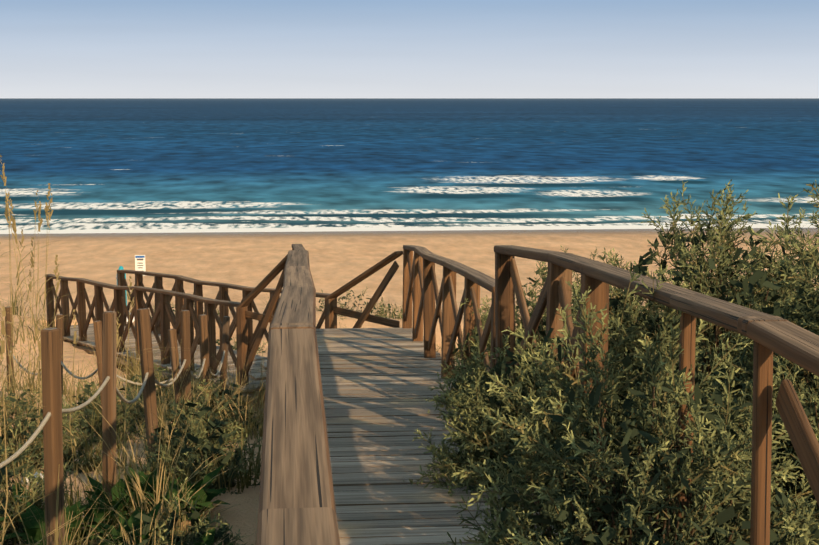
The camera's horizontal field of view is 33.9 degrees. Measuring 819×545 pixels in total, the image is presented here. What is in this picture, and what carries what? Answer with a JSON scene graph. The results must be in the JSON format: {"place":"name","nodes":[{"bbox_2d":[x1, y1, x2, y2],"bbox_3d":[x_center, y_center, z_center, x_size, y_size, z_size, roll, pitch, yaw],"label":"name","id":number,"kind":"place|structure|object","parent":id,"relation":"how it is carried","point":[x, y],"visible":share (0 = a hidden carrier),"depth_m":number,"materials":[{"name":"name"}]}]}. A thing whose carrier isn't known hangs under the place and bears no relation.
{"place":"outdoors","nodes":[
{"label":"outdoors","id":0,"kind":"place"},
{"bbox_2d":[0,286,545,544],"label":"dune grass","id":1,"kind":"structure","parent":0,"point":[161,413],"depth_m":9.31,"materials":[{"name":"plant"}]},
{"bbox_2d":[0,98,818,233],"bbox_3d":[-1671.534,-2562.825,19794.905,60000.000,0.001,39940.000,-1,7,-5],"label":"sea water","id":2,"kind":"structure","parent":0,"point":[147,165],"depth_m":168.54,"materials":[{"name":"blue liquid"}]},
{"bbox_2d":[0,228,818,544],"bbox_3d":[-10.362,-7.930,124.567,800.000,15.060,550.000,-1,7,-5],"label":"sand ground","id":3,"kind":"structure","parent":0,"point":[338,260],"depth_m":62.33,"materials":[{"name":"beige sand"}]},
{"bbox_2d":[25,472,42,485],"bbox_3d":[-2.666,1.480,9.559,0.154,0.108,0.127,3,8,23],"label":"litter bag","id":4,"kind":"object","parent":3,"relation":"on","point":[31,479],"visible":0.12,"depth_m":9.53,"materials":[{"name":"white"}]},
{"bbox_2d":[0,421,76,544],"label":"shrub","id":5,"kind":"object","parent":3,"relation":"on","point":[29,475],"visible":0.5,"depth_m":7.58,"materials":[{"name":"green plant"}]},
{"bbox_2d":[0,383,116,476],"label":"shrub","id":6,"kind":"object","parent":3,"relation":"on","point":[24,423],"visible":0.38,"depth_m":10.40,"materials":[{"name":"green plant"}]},
{"bbox_2d":[41,376,145,445],"bbox_3d":[-2.945,1.431,12.720,1.209,1.022,1.586,-1,7,-5],"label":"shrub","id":7,"kind":"object","parent":3,"relation":"on","point":[87,390],"visible":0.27,"depth_m":12.48,"materials":[{"name":"green plant"}]},
{"bbox_2d":[5,306,181,426],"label":"fence posts","id":8,"kind":"object","parent":3,"relation":"on","point":[172,335],"visible":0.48,"depth_m":11.79,"materials":[{"name":"brown wood"}]},
{"bbox_2d":[13,355,172,385],"bbox_3d":[-3.327,0.880,12.755,0.580,0.470,3.129,-7,10,-43],"label":"rope","id":9,"kind":"object","parent":8,"relation":"attached to","point":[95,371],"visible":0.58,"depth_m":11.90,"materials":[{"name":"beige fabric"}]},
{"bbox_2d":[0,155,206,544],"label":"tall reeds","id":10,"kind":"object","parent":3,"relation":"on","point":[2,324],"visible":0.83,"depth_m":10.47,"materials":[{"name":"beige plant"}]},
{"bbox_2d":[0,465,232,544],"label":"leafy plants","id":11,"kind":"object","parent":3,"relation":"on","point":[32,527],"visible":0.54,"depth_m":7.45,"materials":[{"name":"green plant"}]},
{"bbox_2d":[116,266,134,321],"bbox_3d":[-5.696,0.966,26.643,0.889,2.200,0.889,-1,7,-5],"label":"beach shower","id":12,"kind":"object","parent":3,"relation":"on","point":[120,267],"visible":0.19,"depth_m":26.48,"materials":[{"name":"teal metal"}]},
{"bbox_2d":[41,308,229,544],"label":"fence posts","id":13,"kind":"object","parent":3,"relation":"on","point":[51,393],"visible":0.58,"depth_m":8.01,"materials":[{"name":"brown wood"}]},
{"bbox_2d":[0,350,224,468],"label":"fence rope","id":14,"kind":"object","parent":13,"relation":"attached to","point":[37,432],"visible":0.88,"depth_m":7.62,"materials":[{"name":"beige fabric"}]},
{"bbox_2d":[116,364,222,419],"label":"shrub","id":15,"kind":"object","parent":3,"relation":"on","point":[140,377],"visible":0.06,"depth_m":14.09,"materials":[{"name":"green plant"}]},
{"bbox_2d":[96,477,253,544],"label":"shrub","id":16,"kind":"object","parent":3,"relation":"on","point":[197,531],"visible":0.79,"depth_m":6.77,"materials":[{"name":"green plant"}]},
{"bbox_2d":[134,396,262,496],"bbox_3d":[-1.338,1.333,8.768,1.009,1.079,1.397,-1,7,-5],"label":"shrub","id":17,"kind":"object","parent":3,"relation":"on","point":[202,454],"visible":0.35,"depth_m":8.65,"materials":[{"name":"green plant"}]},
{"bbox_2d":[166,377,262,449],"bbox_3d":[-1.695,1.423,11.598,0.962,1.008,1.557,-1,7,-5],"label":"shrub","id":18,"kind":"object","parent":3,"relation":"on","point":[225,403],"visible":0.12,"depth_m":11.59,"materials":[{"name":"green plant"}]},
{"bbox_2d":[216,338,267,353],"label":"dune bush","id":19,"kind":"object","parent":3,"relation":"on","point":[234,347],"visible":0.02,"depth_m":23.72,"materials":[{"name":"green plant"}]},
{"bbox_2d":[63,323,594,544],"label":"boardwalk deck","id":20,"kind":"structure","parent":3,"relation":"on","point":[377,383],"depth_m":7.91,"materials":[{"name":"grey wood"}]},
{"bbox_2d":[135,255,145,275],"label":"beach sign","id":21,"kind":"object","parent":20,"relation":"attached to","point":[140,265],"visible":0.54,"depth_m":44.68,"materials":[{"name":"white"}]},
{"bbox_2d":[316,287,401,319],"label":"dune bush","id":22,"kind":"object","parent":3,"relation":"on","point":[381,311],"visible":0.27,"depth_m":27.83,"materials":[{"name":"green plant"}]},
{"bbox_2d":[45,244,818,544],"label":"boardwalk railing","id":23,"kind":"object","parent":3,"relation":"on","point":[296,501],"visible":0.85,"depth_m":5.57,"materials":[{"name":"brown wood"}]},
{"bbox_2d":[427,345,525,423],"bbox_3d":[0.525,1.099,8.493,1.056,1.183,1.376,-4,8,-26],"label":"bush","id":24,"kind":"object","parent":3,"relation":"on","point":[468,378],"visible":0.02,"depth_m":8.61,"materials":[{"name":"green plant"}]},
{"bbox_2d":[438,295,525,406],"bbox_3d":[0.590,1.006,10.470,0.876,1.626,1.394,-1,7,-5],"label":"bush","id":25,"kind":"object","parent":3,"relation":"on","point":[474,335],"visible":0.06,"depth_m":10.44,"materials":[{"name":"green plant"}]},
{"bbox_2d":[403,328,661,515],"bbox_3d":[0.679,1.005,6.652,1.460,1.504,1.799,-1,7,-5],"label":"bush","id":26,"kind":"object","parent":3,"relation":"on","point":[473,441],"visible":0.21,"depth_m":6.51,"materials":[{"name":"green plant"}]},
{"bbox_2d":[441,246,650,387],"bbox_3d":[1.305,0.843,11.892,2.168,2.138,3.191,-1,7,-5],"label":"bush","id":27,"kind":"object","parent":3,"relation":"on","point":[542,323],"depth_m":11.64,"materials":[{"name":"green plant"}]},
{"bbox_2d":[541,261,678,361],"bbox_3d":[1.442,0.810,9.432,1.319,1.776,1.531,-1,7,-5],"label":"bush","id":28,"kind":"object","parent":3,"relation":"on","point":[634,304],"depth_m":9.49,"materials":[{"name":"green plant"}]},
{"bbox_2d":[440,265,818,544],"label":"bush","id":29,"kind":"object","parent":3,"relation":"on","point":[630,506],"visible":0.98,"depth_m":4.59,"materials":[{"name":"green plant"}]},
{"bbox_2d":[609,271,686,343],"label":"bush","id":30,"kind":"object","parent":3,"relation":"on","point":[640,301],"depth_m":14.41,"materials":[{"name":"green plant"}]},
{"bbox_2d":[539,179,818,532],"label":"bush","id":31,"kind":"object","parent":3,"relation":"on","point":[720,287],"visible":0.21,"depth_m":7.12,"materials":[{"name":"green plant"}]},
{"bbox_2d":[694,180,818,544],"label":"bush","id":32,"kind":"object","parent":3,"relation":"on","point":[805,385],"visible":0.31,"depth_m":5.60,"materials":[{"name":"green plant"}]},
{"bbox_2d":[723,192,818,334],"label":"bush","id":33,"kind":"object","parent":3,"relation":"on","point":[811,218],"visible":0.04,"depth_m":9.02,"materials":[{"name":"green plant"}]},
{"bbox_2d":[0,0,818,97],"label":"sky","id":34,"kind":"structure","parent":0,"point":[49,48],"materials":[{"name":"blue"}]}
]}

